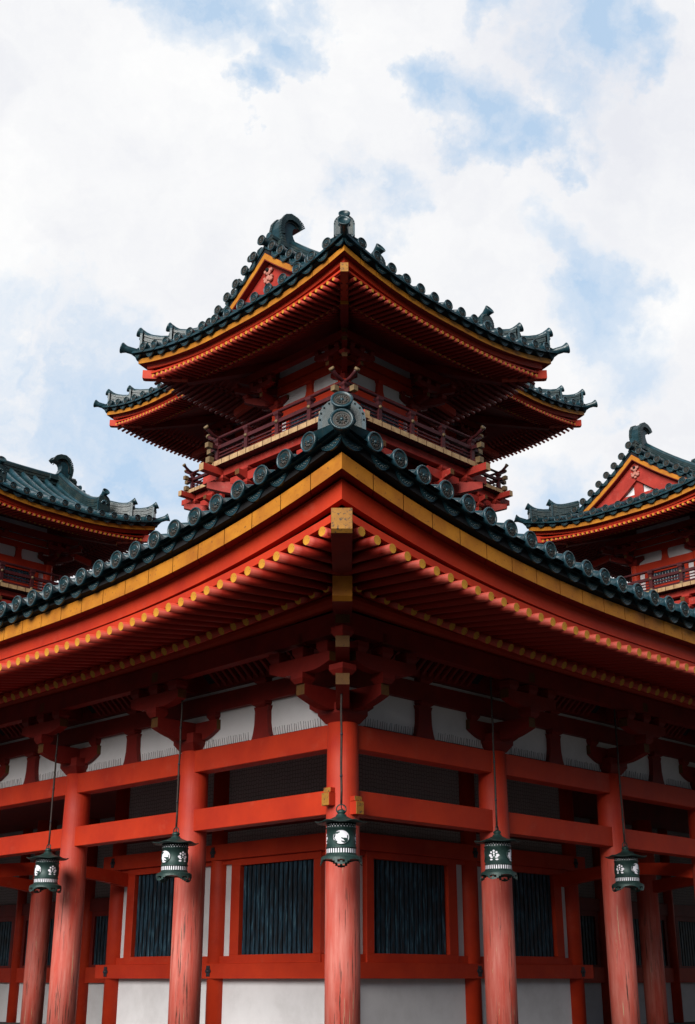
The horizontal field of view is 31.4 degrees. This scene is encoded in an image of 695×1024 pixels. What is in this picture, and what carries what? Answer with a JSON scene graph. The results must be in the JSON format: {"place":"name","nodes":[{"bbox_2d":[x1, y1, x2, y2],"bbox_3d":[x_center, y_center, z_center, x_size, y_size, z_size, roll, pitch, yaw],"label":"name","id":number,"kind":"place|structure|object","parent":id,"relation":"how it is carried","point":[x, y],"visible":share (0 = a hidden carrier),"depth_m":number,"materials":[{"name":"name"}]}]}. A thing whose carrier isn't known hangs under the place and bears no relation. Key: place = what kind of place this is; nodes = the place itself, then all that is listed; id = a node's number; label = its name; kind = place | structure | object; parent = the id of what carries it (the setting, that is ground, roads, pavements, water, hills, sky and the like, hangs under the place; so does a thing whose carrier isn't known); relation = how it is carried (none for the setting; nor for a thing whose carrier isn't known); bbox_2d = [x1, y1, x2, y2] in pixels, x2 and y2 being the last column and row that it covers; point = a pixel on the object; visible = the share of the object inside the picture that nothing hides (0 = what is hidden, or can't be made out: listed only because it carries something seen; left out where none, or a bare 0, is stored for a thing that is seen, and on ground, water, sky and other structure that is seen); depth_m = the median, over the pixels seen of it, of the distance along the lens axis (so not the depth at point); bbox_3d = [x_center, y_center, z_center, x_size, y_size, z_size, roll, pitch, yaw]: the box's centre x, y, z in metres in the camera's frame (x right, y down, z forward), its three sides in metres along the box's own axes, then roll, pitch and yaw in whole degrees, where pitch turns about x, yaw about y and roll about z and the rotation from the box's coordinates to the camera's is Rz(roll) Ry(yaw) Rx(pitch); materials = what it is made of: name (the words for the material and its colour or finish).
{"place":"outdoors","nodes":[
{"label":"outdoors","id":0,"kind":"place"},
{"bbox_2d":[0,0,694,582],"label":"sky","id":1,"kind":"structure","parent":0,"point":[532,162],"materials":[{"name":"white"}]},
{"label":"ground","id":2,"kind":"structure","parent":0,"visible":0},
{"bbox_2d":[0,391,694,1023],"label":"shrine hall","id":3,"kind":"structure","parent":2,"relation":"on","point":[262,915],"depth_m":18.37,"materials":[{"name":"paint"}]},
{"bbox_2d":[0,916,14,967],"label":"window","id":4,"kind":"structure","parent":3,"relation":"in","point":[7,924],"depth_m":31.29,"materials":[{"name":"paint"}]},
{"bbox_2d":[19,914,54,967],"bbox_3d":[-7.161,10.369,29.933,0.080,1.233,2.580,19,-28,-41],"label":"window","id":5,"kind":"structure","parent":3,"relation":"in","point":[26,918],"depth_m":30.54,"materials":[{"name":"paint"}]},
{"bbox_2d":[26,733,68,892],"bbox_3d":[-4.590,4.331,19.309,0.590,3.076,0.634,18,-27,-40],"label":"hanging lantern","id":6,"kind":"object","parent":3,"relation":"hanging from","point":[46,871],"visible":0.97,"depth_m":18.77,"materials":[{"name":"green metal"}]},
{"bbox_2d":[0,454,169,603],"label":"corner tower","id":7,"kind":"structure","parent":3,"relation":"on","point":[59,524],"depth_m":36.48,"materials":[{"name":"paint"}]},
{"bbox_2d":[89,910,108,966],"bbox_3d":[-5.039,9.620,27.949,0.080,1.233,2.580,19,-28,-41],"label":"window","id":8,"kind":"structure","parent":3,"relation":"in","point":[99,926],"depth_m":28.60,"materials":[{"name":"paint"}]},
{"bbox_2d":[123,866,174,964],"bbox_3d":[-3.377,7.322,22.493,0.100,1.693,2.100,19,-28,-41],"label":"window","id":9,"kind":"structure","parent":3,"relation":"in","point":[149,904],"depth_m":22.76,"materials":[{"name":"paint"}]},
{"bbox_2d":[152,680,198,882],"bbox_3d":[-2.341,3.524,17.211,0.634,3.106,0.590,-19,-28,41],"label":"hanging lantern","id":10,"kind":"object","parent":3,"relation":"hanging from","point":[174,857],"visible":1,"depth_m":16.66,"materials":[{"name":"green metal"}]},
{"bbox_2d":[229,851,324,962],"bbox_3d":[-1.181,6.547,20.439,0.100,1.693,2.230,19,-28,-41],"label":"window","id":11,"kind":"structure","parent":3,"relation":"in","point":[277,907],"depth_m":20.41,"materials":[{"name":"paint"}]},
{"bbox_2d":[315,694,367,867],"bbox_3d":[-0.075,2.734,15.132,0.634,3.076,0.590,0,-21,0],"label":"hanging lantern","id":12,"kind":"object","parent":3,"relation":"hanging from","point":[341,847],"visible":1,"depth_m":14.58,"materials":[{"name":"green metal"}]},
{"bbox_2d":[119,210,569,624],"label":"corner tower","id":13,"kind":"structure","parent":3,"relation":"on","point":[286,342],"depth_m":26.01,"materials":[{"name":"paint"}]},
{"bbox_2d":[93,247,597,511],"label":"central tower","id":14,"kind":"structure","parent":3,"relation":"on","point":[530,416],"depth_m":37.96,"materials":[{"name":"paint"}]},
{"bbox_2d":[362,851,458,962],"bbox_3d":[1.060,6.547,20.439,2.230,1.693,0.100,19,-28,-41],"label":"window","id":15,"kind":"structure","parent":3,"relation":"in","point":[410,910],"depth_m":20.41,"materials":[{"name":"paint"}]},
{"bbox_2d":[474,677,520,881],"bbox_3d":[2.018,3.453,17.022,0.590,3.106,0.634,-9,-23,23],"label":"hanging lantern","id":16,"kind":"object","parent":3,"relation":"hanging from","point":[498,856],"visible":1,"depth_m":16.48,"materials":[{"name":"green metal"}]},
{"bbox_2d":[512,865,565,964],"bbox_3d":[3.256,7.322,22.493,2.100,1.693,0.100,19,-28,-41],"label":"window","id":17,"kind":"structure","parent":3,"relation":"in","point":[537,895],"depth_m":22.74,"materials":[{"name":"paint"}]},
{"bbox_2d":[580,910,600,966],"bbox_3d":[4.917,9.621,27.951,2.580,1.233,0.080,19,-28,-41],"label":"window","id":18,"kind":"structure","parent":3,"relation":"in","point":[588,919],"depth_m":28.58,"materials":[{"name":"paint"}]},
{"bbox_2d":[514,422,694,608],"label":"corner tower","id":19,"kind":"structure","parent":3,"relation":"on","point":[631,520],"depth_m":36.16,"materials":[{"name":"paint"}]},
{"bbox_2d":[605,709,646,891],"bbox_3d":[4.203,4.238,19.061,0.634,3.076,0.590,18,-27,-39],"label":"hanging lantern","id":20,"kind":"object","parent":3,"relation":"hanging from","point":[626,868],"visible":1,"depth_m":18.52,"materials":[{"name":"green metal"}]},
{"bbox_2d":[632,913,670,967],"bbox_3d":[7.039,10.370,29.936,2.580,1.233,0.080,19,-28,-41],"label":"window","id":21,"kind":"structure","parent":3,"relation":"in","point":[663,921],"depth_m":30.47,"materials":[{"name":"paint"}]},
{"bbox_2d":[675,916,694,967],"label":"window","id":22,"kind":"structure","parent":3,"relation":"in","point":[685,926],"depth_m":31.37,"materials":[{"name":"paint"}]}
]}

